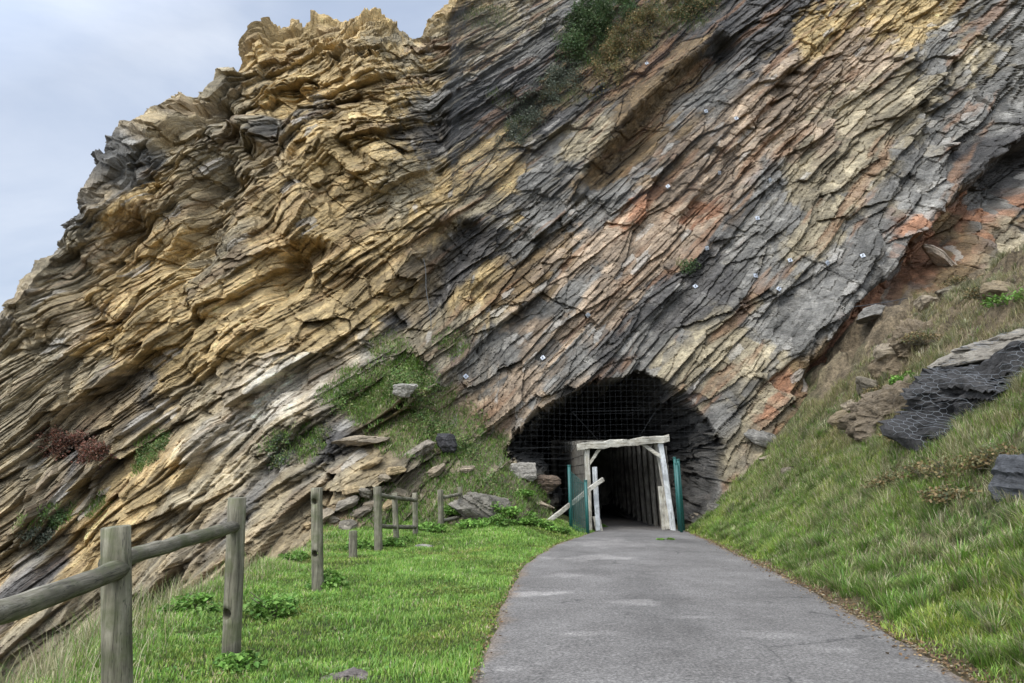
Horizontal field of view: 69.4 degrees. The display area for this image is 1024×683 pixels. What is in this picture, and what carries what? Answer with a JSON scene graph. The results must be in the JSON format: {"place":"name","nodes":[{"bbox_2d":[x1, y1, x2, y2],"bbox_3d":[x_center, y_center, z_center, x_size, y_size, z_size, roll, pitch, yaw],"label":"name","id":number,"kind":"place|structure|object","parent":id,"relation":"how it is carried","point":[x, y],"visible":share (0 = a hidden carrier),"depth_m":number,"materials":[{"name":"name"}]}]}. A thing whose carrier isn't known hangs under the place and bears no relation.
{"place":"outdoors","nodes":[
{"label":"outdoors","id":0,"kind":"place"},
{"bbox_2d":[0,0,448,311],"label":"sky","id":1,"kind":"structure","parent":0,"point":[70,70],"materials":[{"name":"grey"}]},
{"bbox_2d":[0,0,1023,682],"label":"cliff","id":2,"kind":"structure","parent":0,"point":[224,278],"depth_m":27.68,"materials":[{"name":"stone"}]},
{"bbox_2d":[12,523,54,552],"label":"shrub","id":3,"kind":"object","parent":2,"relation":"on","point":[43,537],"visible":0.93,"depth_m":21.95,"materials":[{"name":"green plant"}]},
{"bbox_2d":[39,506,69,529],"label":"shrub","id":4,"kind":"object","parent":2,"relation":"on","point":[55,518],"visible":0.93,"depth_m":22.20,"materials":[{"name":"green plant"}]},
{"bbox_2d":[30,424,116,468],"bbox_3d":[-13.813,3.311,23.571,3.826,1.410,1.418,-4,-9,28],"label":"shrub","id":5,"kind":"object","parent":2,"relation":"on","point":[85,450],"visible":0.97,"depth_m":23.65,"materials":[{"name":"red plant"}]},
{"bbox_2d":[134,426,172,467],"bbox_3d":[-11.130,3.294,22.899,1.336,1.380,1.499,0,-8,0],"label":"shrub","id":6,"kind":"object","parent":2,"relation":"on","point":[155,446],"visible":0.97,"depth_m":22.71,"materials":[{"name":"green plant"}]},
{"bbox_2d":[266,421,332,470],"bbox_3d":[-5.971,2.977,21.040,2.018,1.486,1.269,5,-9,-33],"label":"herb patch","id":7,"kind":"object","parent":2,"relation":"on","point":[284,455],"visible":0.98,"depth_m":20.72,"materials":[{"name":"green plant"}]},
{"bbox_2d":[302,521,310,529],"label":"rubble stone","id":8,"kind":"object","parent":2,"relation":"on","point":[306,525],"visible":0.56,"depth_m":18.18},
{"bbox_2d":[323,508,333,520],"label":"rubble stone","id":9,"kind":"object","parent":2,"relation":"on","point":[328,512],"visible":0.54,"depth_m":17.92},
{"bbox_2d":[327,516,340,522],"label":"rubble stone","id":10,"kind":"object","parent":2,"relation":"on","point":[332,519],"visible":0.98,"depth_m":18.06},
{"bbox_2d":[335,495,358,511],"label":"rubble stone","id":11,"kind":"object","parent":2,"relation":"on","point":[346,503],"visible":1,"depth_m":18.42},
{"bbox_2d":[342,486,359,494],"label":"rubble stone","id":12,"kind":"object","parent":2,"relation":"on","point":[351,490],"visible":1,"depth_m":18.68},
{"bbox_2d":[331,435,390,446],"bbox_3d":[-4.402,2.822,21.124,1.893,0.311,1.125,-5,-3,-6],"label":"flat rock","id":13,"kind":"object","parent":2,"relation":"on","point":[357,440],"visible":0.94,"depth_m":20.77,"materials":[{"name":"stone"}]},
{"bbox_2d":[358,487,371,497],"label":"rubble stone","id":14,"kind":"object","parent":2,"relation":"on","point":[365,492],"visible":0.98,"depth_m":18.71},
{"bbox_2d":[11,0,724,530],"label":"ledge grass","id":15,"kind":"structure","parent":2,"relation":"on","point":[365,406],"depth_m":22.50,"materials":[{"name":"plant"}]},
{"bbox_2d":[362,500,373,507],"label":"rubble stone","id":16,"kind":"object","parent":2,"relation":"on","point":[370,503],"visible":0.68,"depth_m":18.75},
{"bbox_2d":[359,457,382,469],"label":"flat rock","id":17,"kind":"object","parent":2,"relation":"on","point":[372,463],"visible":1,"depth_m":19.62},
{"bbox_2d":[372,485,386,493],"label":"rubble stone","id":18,"kind":"object","parent":2,"relation":"on","point":[383,488],"visible":0.35,"depth_m":19.55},
{"bbox_2d":[378,474,390,481],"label":"rubble stone","id":19,"kind":"object","parent":2,"relation":"on","point":[384,477],"visible":0.99,"depth_m":19.14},
{"bbox_2d":[382,499,391,511],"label":"rubble stone","id":20,"kind":"object","parent":2,"relation":"on","point":[388,505],"visible":0.7,"depth_m":18.90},
{"bbox_2d":[386,466,406,475],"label":"rubble stone","id":21,"kind":"object","parent":2,"relation":"on","point":[395,470],"visible":0.98,"depth_m":19.40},
{"bbox_2d":[392,487,407,496],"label":"rubble stone","id":22,"kind":"object","parent":2,"relation":"on","point":[401,492],"visible":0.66,"depth_m":19.61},
{"bbox_2d":[392,383,417,397],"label":"boulder","id":23,"kind":"object","parent":2,"relation":"on","point":[402,390],"visible":1,"depth_m":21.91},
{"bbox_2d":[403,440,435,459],"bbox_3d":[-2.752,3.176,20.875,1.342,0.387,0.980,-32,-6,-4],"label":"flat rock","id":24,"kind":"object","parent":2,"relation":"on","point":[425,447],"visible":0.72,"depth_m":20.57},
{"bbox_2d":[325,358,517,505],"bbox_3d":[-2.189,2.556,22.130,6.432,4.569,3.464,-3,-8,24],"label":"herb patch","id":25,"kind":"object","parent":2,"relation":"on","point":[470,449],"visible":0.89,"depth_m":22.47,"materials":[{"name":"green plant"}]},
{"bbox_2d":[423,259,430,318],"bbox_3d":[-2.933,-1.670,25.640,0.079,2.886,1.809,2,-8,-17],"label":"steel cable","id":26,"kind":"object","parent":2,"relation":"hanging from","point":[426,291],"visible":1,"depth_m":25.60,"materials":[{"name":"metal"}]},
{"bbox_2d":[425,463,445,478],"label":"flat rock","id":27,"kind":"object","parent":2,"relation":"on","point":[434,471],"visible":0.95,"depth_m":20.48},
{"bbox_2d":[435,433,457,453],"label":"boulder","id":28,"kind":"object","parent":2,"relation":"on","point":[446,443],"visible":0.99,"depth_m":21.17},
{"bbox_2d":[438,487,462,525],"bbox_3d":[-1.522,4.405,18.480,0.174,1.466,1.230,-3,-8,22],"label":"wooden fence","id":29,"kind":"object","parent":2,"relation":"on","point":[441,498],"visible":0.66,"depth_m":18.03,"materials":[{"name":"grey wood"}]},
{"bbox_2d":[444,505,460,515],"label":"weed clump","id":30,"kind":"object","parent":2,"relation":"on","point":[449,510],"visible":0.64,"depth_m":18.79,"materials":[{"name":"green plant"}]},
{"bbox_2d":[460,465,474,472],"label":"boulder","id":31,"kind":"object","parent":2,"relation":"on","point":[466,469],"visible":0.98,"depth_m":20.41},
{"bbox_2d":[490,501,507,514],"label":"weed clump","id":32,"kind":"object","parent":2,"relation":"on","point":[496,506],"visible":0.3,"depth_m":18.79,"materials":[{"name":"green plant"}]},
{"bbox_2d":[500,506,538,518],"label":"weed clump","id":33,"kind":"object","parent":2,"relation":"on","point":[511,511],"visible":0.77,"depth_m":18.77,"materials":[{"name":"green plant"}]},
{"bbox_2d":[509,462,536,480],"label":"boulder","id":34,"kind":"object","parent":2,"relation":"on","point":[521,470],"visible":0.88,"depth_m":22.54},
{"bbox_2d":[512,488,536,498],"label":"weed clump","id":35,"kind":"object","parent":2,"relation":"on","point":[528,493],"visible":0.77,"depth_m":20.77,"materials":[{"name":"green plant"}]},
{"bbox_2d":[495,55,589,149],"bbox_3d":[1.542,-10.785,32.954,5.406,6.216,1.543,6,-10,-39],"label":"shrub","id":36,"kind":"object","parent":2,"relation":"on","point":[534,115],"visible":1,"depth_m":32.87,"materials":[{"name":"green plant"}]},
{"bbox_2d":[536,500,553,511],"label":"flat rock","id":37,"kind":"object","parent":2,"relation":"on","point":[547,506],"visible":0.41,"depth_m":21.83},
{"bbox_2d":[535,475,560,494],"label":"boulder","id":38,"kind":"object","parent":2,"relation":"on","point":[549,483],"visible":0.64,"depth_m":22.77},
{"bbox_2d":[447,0,738,203],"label":"rockfall netting","id":39,"kind":"object","parent":2,"relation":"attached to","point":[538,83],"visible":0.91,"depth_m":32.31,"materials":[{"name":"metal"}]},
{"bbox_2d":[553,0,637,72],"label":"shrub","id":40,"kind":"object","parent":2,"relation":"on","point":[587,15],"visible":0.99,"depth_m":35.15,"materials":[{"name":"green plant"}]},
{"bbox_2d":[515,377,714,525],"bbox_3d":[2.961,5.668,21.791,6.290,9.306,0.203,0,-8,0],"label":"wire screen","id":41,"kind":"object","parent":2,"relation":"attached to","point":[637,379],"visible":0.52,"depth_m":22.15,"materials":[{"name":"metal"}]},
{"bbox_2d":[587,0,693,103],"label":"shrub","id":42,"kind":"object","parent":2,"relation":"on","point":[612,48],"visible":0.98,"depth_m":34.61,"materials":[{"name":"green plant"}]},
{"bbox_2d":[678,258,701,275],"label":"shrub","id":43,"kind":"object","parent":2,"relation":"on","point":[686,269],"visible":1,"depth_m":27.18,"materials":[{"name":"green plant"}]},
{"bbox_2d":[667,0,726,23],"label":"shrub","id":44,"kind":"object","parent":2,"relation":"on","point":[694,5],"visible":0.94,"depth_m":35.59,"materials":[{"name":"green plant"}]},
{"bbox_2d":[855,298,906,306],"bbox_3d":[11.520,-1.272,24.850,3.457,0.367,0.028,0,-8,3],"label":"steel cable","id":45,"kind":"object","parent":2,"relation":"attached to","point":[882,302],"visible":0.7,"depth_m":24.80,"materials":[{"name":"metal"}]},
{"bbox_2d":[921,244,956,265],"bbox_3d":[15.876,-2.950,27.325,1.899,0.320,1.134,40,-6,5],"label":"flat rock","id":46,"kind":"object","parent":2,"relation":"on","point":[936,255],"visible":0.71,"depth_m":27.02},
{"bbox_2d":[57,249,1023,682],"bbox_3d":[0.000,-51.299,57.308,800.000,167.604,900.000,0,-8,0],"label":"ground","id":47,"kind":"structure","parent":0,"point":[843,355],"depth_m":14.96,"materials":[{"name":"plant"}]},
{"bbox_2d":[0,497,245,682],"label":"wooden fence","id":48,"kind":"object","parent":47,"relation":"on","point":[110,576],"visible":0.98,"depth_m":3.82,"materials":[{"name":"grey wood"}]},
{"bbox_2d":[0,550,303,682],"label":"dry grass","id":49,"kind":"structure","parent":47,"relation":"on","point":[63,654],"depth_m":6.18,"materials":[{"name":"plant"}]},
{"bbox_2d":[156,591,219,614],"bbox_3d":[-3.377,2.777,7.821,0.680,0.221,0.605,0,-8,0],"label":"weed clump","id":50,"kind":"object","parent":47,"relation":"on","point":[199,600],"visible":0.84,"depth_m":7.79,"materials":[{"name":"green plant"}]},
{"bbox_2d":[212,650,267,672],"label":"weed clump","id":51,"kind":"object","parent":47,"relation":"on","point":[250,660],"visible":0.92,"depth_m":5.36,"materials":[{"name":"green plant"}]},
{"bbox_2d":[242,592,300,622],"bbox_3d":[-2.467,2.684,7.510,0.621,0.301,0.739,3,-8,-23],"label":"weed clump","id":52,"kind":"object","parent":47,"relation":"on","point":[268,608],"visible":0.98,"depth_m":7.43,"materials":[{"name":"green plant"}]},
{"bbox_2d":[278,549,308,561],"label":"weed clump","id":53,"kind":"object","parent":47,"relation":"on","point":[298,555],"visible":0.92,"depth_m":13.16,"materials":[{"name":"green plant"}]},
{"bbox_2d":[27,518,595,682],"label":"lawn grass","id":54,"kind":"structure","parent":47,"relation":"on","point":[390,570],"depth_m":7.49,"materials":[{"name":"plant"}]},
{"bbox_2d":[349,506,372,518],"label":"rubble stone","id":55,"kind":"object","parent":54,"relation":"on","point":[359,512],"visible":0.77,"depth_m":18.40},
{"bbox_2d":[311,487,323,591],"bbox_3d":[-2.510,2.659,9.531,0.220,1.531,0.154,0,-8,0],"label":"fence post","id":56,"kind":"object","parent":47,"relation":"on","point":[317,572],"visible":0.89,"depth_m":9.49,"materials":[{"name":"grey wood"}]},
{"bbox_2d":[303,569,352,591],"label":"weed clump","id":57,"kind":"object","parent":47,"relation":"on","point":[334,580],"visible":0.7,"depth_m":9.54,"materials":[{"name":"green plant"}]},
{"bbox_2d":[320,667,371,682],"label":"stone","id":58,"kind":"object","parent":47,"relation":"on","point":[351,672],"visible":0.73,"depth_m":5.23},
{"bbox_2d":[338,519,356,529],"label":"rubble stone","id":59,"kind":"object","parent":47,"relation":"on","point":[349,524],"visible":0.8,"depth_m":17.74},
{"bbox_2d":[349,530,356,557],"bbox_3d":[-2.819,3.715,13.124,0.168,0.702,0.153,0,-8,0],"label":"post stump","id":60,"kind":"object","parent":47,"relation":"on","point":[352,543],"visible":0.69,"depth_m":13.08,"materials":[{"name":"grey wood"}]},
{"bbox_2d":[340,539,373,549],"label":"weed clump","id":61,"kind":"object","parent":47,"relation":"on","point":[362,542],"visible":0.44,"depth_m":14.94,"materials":[{"name":"green plant"}]},
{"bbox_2d":[373,487,417,551],"bbox_3d":[-2.462,3.889,15.822,0.243,1.666,2.211,-2,-8,13],"label":"wooden fence","id":62,"kind":"object","parent":47,"relation":"on","point":[378,495],"visible":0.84,"depth_m":15.48,"materials":[{"name":"grey wood"}]},
{"bbox_2d":[383,536,412,546],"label":"weed clump","id":63,"kind":"object","parent":47,"relation":"on","point":[389,541],"visible":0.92,"depth_m":15.30,"materials":[{"name":"green plant"}]},
{"bbox_2d":[415,544,432,547],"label":"stone","id":64,"kind":"object","parent":47,"relation":"on","point":[425,545],"visible":0.61,"depth_m":15.29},
{"bbox_2d":[412,521,447,531],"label":"weed clump","id":65,"kind":"object","parent":47,"relation":"on","point":[434,526],"visible":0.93,"depth_m":17.36,"materials":[{"name":"green plant"}]},
{"bbox_2d":[456,518,492,527],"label":"weed clump","id":66,"kind":"object","parent":47,"relation":"on","point":[470,523],"visible":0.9,"depth_m":17.82,"materials":[{"name":"green plant"}]},
{"bbox_2d":[448,491,510,519],"bbox_3d":[-0.827,4.318,19.082,1.663,0.896,1.096,1,-8,-9],"label":"boulder","id":67,"kind":"object","parent":47,"relation":"on","point":[473,505],"visible":0.62,"depth_m":18.69,"materials":[{"name":"stone"}]},
{"bbox_2d":[478,513,517,526],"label":"weed clump","id":68,"kind":"object","parent":47,"relation":"on","point":[498,519],"visible":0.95,"depth_m":18.26,"materials":[{"name":"green plant"}]},
{"bbox_2d":[515,516,547,526],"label":"weed clump","id":69,"kind":"object","parent":47,"relation":"on","point":[534,520],"visible":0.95,"depth_m":18.49,"materials":[{"name":"green plant"}]},
{"bbox_2d":[537,521,556,530],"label":"weed clump","id":70,"kind":"object","parent":47,"relation":"on","point":[550,526],"visible":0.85,"depth_m":18.53,"materials":[{"name":"green plant"}]},
{"bbox_2d":[556,527,571,533],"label":"weed clump","id":71,"kind":"object","parent":47,"relation":"on","point":[563,530],"visible":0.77,"depth_m":18.85,"materials":[{"name":"green plant"}]},
{"bbox_2d":[547,477,604,519],"bbox_3d":[1.740,4.430,20.553,1.902,1.269,0.088,3,-8,-23],"label":"plank","id":72,"kind":"object","parent":47,"relation":"on","point":[562,510],"visible":0.81,"depth_m":20.50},
{"bbox_2d":[567,465,589,533],"bbox_3d":[1.814,4.439,20.324,0.664,2.064,0.159,-5,-9,34],"label":"fence","id":73,"kind":"object","parent":47,"relation":"on","point":[585,498],"visible":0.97,"depth_m":20.26,"materials":[{"name":"green metal"}]},
{"bbox_2d":[707,503,719,511],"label":"stone","id":74,"kind":"object","parent":47,"relation":"on","point":[711,506],"visible":0.4,"depth_m":21.62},
{"bbox_2d":[744,429,775,447],"bbox_3d":[7.655,2.993,22.700,1.102,0.528,0.879,15,-7,2],"label":"boulder","id":75,"kind":"object","parent":47,"relation":"on","point":[763,439],"visible":0.73,"depth_m":22.47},
{"bbox_2d":[759,455,769,461],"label":"rock","id":76,"kind":"object","parent":47,"relation":"on","point":[762,458],"visible":0.18,"depth_m":21.66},
{"bbox_2d":[781,466,792,474],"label":"rock","id":77,"kind":"object","parent":47,"relation":"on","point":[783,470],"visible":0.38,"depth_m":18.63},
{"bbox_2d":[827,410,847,426],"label":"rock","id":78,"kind":"object","parent":47,"relation":"on","point":[834,418],"visible":0.46,"depth_m":18.54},
{"bbox_2d":[840,399,854,410],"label":"rock","id":79,"kind":"object","parent":47,"relation":"on","point":[846,404],"visible":0.41,"depth_m":18.84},
{"bbox_2d":[685,245,1023,682],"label":"bank grass","id":80,"kind":"structure","parent":47,"relation":"on","point":[954,442],"depth_m":11.29,"materials":[{"name":"plant"}]},
{"bbox_2d":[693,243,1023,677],"bbox_3d":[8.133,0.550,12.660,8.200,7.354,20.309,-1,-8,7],"label":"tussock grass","id":81,"kind":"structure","parent":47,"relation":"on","point":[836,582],"depth_m":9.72,"materials":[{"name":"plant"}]},
{"bbox_2d":[855,376,878,394],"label":"rock","id":82,"kind":"object","parent":47,"relation":"on","point":[861,382],"visible":0.49,"depth_m":18.35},
{"bbox_2d":[856,304,885,323],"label":"boulder","id":83,"kind":"object","parent":47,"relation":"on","point":[870,313],"visible":0.81,"depth_m":23.53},
{"bbox_2d":[862,384,884,393],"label":"scrub","id":84,"kind":"object","parent":47,"relation":"on","point":[868,389],"visible":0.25,"depth_m":17.71,"materials":[{"name":"brown plant"}]},
{"bbox_2d":[837,374,911,442],"bbox_3d":[8.573,1.614,15.948,2.595,1.584,2.230,-27,-2,-12],"label":"rock outcrop","id":85,"kind":"object","parent":47,"relation":"on","point":[859,422],"visible":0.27,"depth_m":15.87,"materials":[{"name":"stone"}]},
{"bbox_2d":[861,472,904,487],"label":"scrub","id":86,"kind":"object","parent":47,"relation":"on","point":[879,480],"visible":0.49,"depth_m":11.92,"materials":[{"name":"brown plant"}]},
{"bbox_2d":[873,343,895,360],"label":"rock","id":87,"kind":"object","parent":47,"relation":"on","point":[882,351],"visible":0.42,"depth_m":18.58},
{"bbox_2d":[876,428,894,441],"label":"scrub","id":88,"kind":"object","parent":47,"relation":"on","point":[878,434],"visible":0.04,"depth_m":13.60,"materials":[{"name":"brown plant"}]},
{"bbox_2d":[888,370,916,385],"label":"shrub","id":89,"kind":"object","parent":47,"relation":"on","point":[893,379],"visible":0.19,"depth_m":16.49,"materials":[{"name":"green plant"}]},
{"bbox_2d":[868,318,942,378],"bbox_3d":[10.451,0.249,18.741,2.298,1.784,2.413,3,-8,-21],"label":"rock outcrop","id":90,"kind":"object","parent":47,"relation":"on","point":[891,364],"visible":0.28,"depth_m":18.47,"materials":[{"name":"stone"}]},
{"bbox_2d":[890,462,945,478],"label":"scrub","id":91,"kind":"object","parent":47,"relation":"on","point":[916,471],"visible":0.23,"depth_m":11.25,"materials":[{"name":"brown plant"}]},
{"bbox_2d":[896,330,942,344],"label":"scrub","id":92,"kind":"object","parent":47,"relation":"on","point":[917,339],"visible":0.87,"depth_m":17.49,"materials":[{"name":"brown plant"}]},
{"bbox_2d":[913,295,938,310],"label":"rock","id":93,"kind":"object","parent":47,"relation":"on","point":[923,301],"visible":0.73,"depth_m":22.28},
{"bbox_2d":[935,286,951,299],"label":"rock","id":94,"kind":"object","parent":47,"relation":"on","point":[940,291],"visible":0.32,"depth_m":20.38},
{"bbox_2d":[917,452,979,481],"bbox_3d":[6.215,1.782,10.376,1.240,0.448,1.123,0,-8,0],"label":"scrub","id":95,"kind":"object","parent":47,"relation":"on","point":[930,467],"visible":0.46,"depth_m":10.31,"materials":[{"name":"brown plant"}]},
{"bbox_2d":[917,484,982,503],"bbox_3d":[5.777,1.994,9.682,0.879,0.286,0.779,-7,-10,42],"label":"scrub","id":96,"kind":"object","parent":47,"relation":"on","point":[945,493],"visible":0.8,"depth_m":9.60,"materials":[{"name":"brown plant"}]},
{"bbox_2d":[878,340,1023,452],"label":"rock outcrop","id":97,"kind":"object","parent":47,"relation":"on","point":[992,365],"visible":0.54,"depth_m":12.35,"materials":[{"name":"stone"}]},
{"bbox_2d":[888,327,1023,445],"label":"rockfall netting","id":98,"kind":"object","parent":97,"relation":"attached to","point":[960,383],"visible":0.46,"depth_m":12.42,"materials":[{"name":"metal"}]},
{"bbox_2d":[927,328,1023,368],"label":"flat rock","id":99,"kind":"object","parent":97,"relation":"on","point":[980,355],"visible":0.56,"depth_m":13.03,"materials":[{"name":"stone"}]},
{"bbox_2d":[936,274,973,288],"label":"scrub","id":100,"kind":"object","parent":47,"relation":"on","point":[952,282],"visible":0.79,"depth_m":23.95,"materials":[{"name":"brown plant"}]},
{"bbox_2d":[958,285,980,300],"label":"scrub","id":101,"kind":"object","parent":47,"relation":"on","point":[976,293],"visible":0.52,"depth_m":16.80,"materials":[{"name":"brown plant"}]},
{"bbox_2d":[954,442,1021,470],"bbox_3d":[6.369,1.506,9.603,0.707,0.402,1.202,2,-8,-12],"label":"scrub","id":102,"kind":"object","parent":47,"relation":"on","point":[975,461],"visible":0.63,"depth_m":9.72,"materials":[{"name":"brown plant"}]},
{"bbox_2d":[980,280,1015,299],"bbox_3d":[10.742,-1.084,16.222,1.087,0.476,0.804,6,5,-26],"label":"rock","id":103,"kind":"object","parent":47,"relation":"on","point":[994,287],"visible":0.52,"depth_m":16.00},
{"bbox_2d":[978,287,1023,307],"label":"shrub","id":104,"kind":"object","parent":47,"relation":"on","point":[988,300],"visible":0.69,"depth_m":15.21,"materials":[{"name":"green plant"}]},
{"bbox_2d":[988,453,1023,501],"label":"boulder","id":105,"kind":"object","parent":47,"relation":"on","point":[1007,472],"visible":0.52,"depth_m":8.62,"materials":[{"name":"stone"}]},
{"bbox_2d":[472,513,970,682],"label":"path","id":106,"kind":"structure","parent":0,"point":[620,600],"depth_m":6.88,"materials":[{"name":"asphalt"}]},
{"bbox_2d":[592,467,599,530],"bbox_3d":[2.395,4.465,21.045,0.206,1.773,0.115,0,-8,0],"label":"wooden post","id":107,"kind":"object","parent":106,"relation":"on","point":[596,501],"visible":0.94,"depth_m":20.99,"materials":[{"name":"white paint"}]},
{"bbox_2d":[551,434,675,530],"bbox_3d":[3.294,5.493,27.486,3.015,3.959,13.008,0,-8,0],"label":"timber portal","id":108,"kind":"object","parent":106,"relation":"on","point":[626,475],"visible":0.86,"depth_m":25.41,"materials":[{"name":"white paint"}]},
{"bbox_2d":[656,537,674,539],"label":"grass tuft","id":109,"kind":"object","parent":106,"relation":"on","point":[668,538],"visible":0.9,"depth_m":17.39,"materials":[{"name":"green plant"}]},
{"bbox_2d":[673,457,684,531],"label":"gate","id":110,"kind":"structure","parent":106,"relation":"on","point":[679,502],"depth_m":20.65,"materials":[{"name":"green metal"}]},
{"bbox_2d":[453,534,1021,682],"bbox_3d":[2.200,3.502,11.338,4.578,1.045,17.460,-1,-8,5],"label":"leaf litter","id":111,"kind":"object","parent":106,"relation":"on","point":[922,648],"visible":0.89,"depth_m":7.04,"materials":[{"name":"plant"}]}
]}

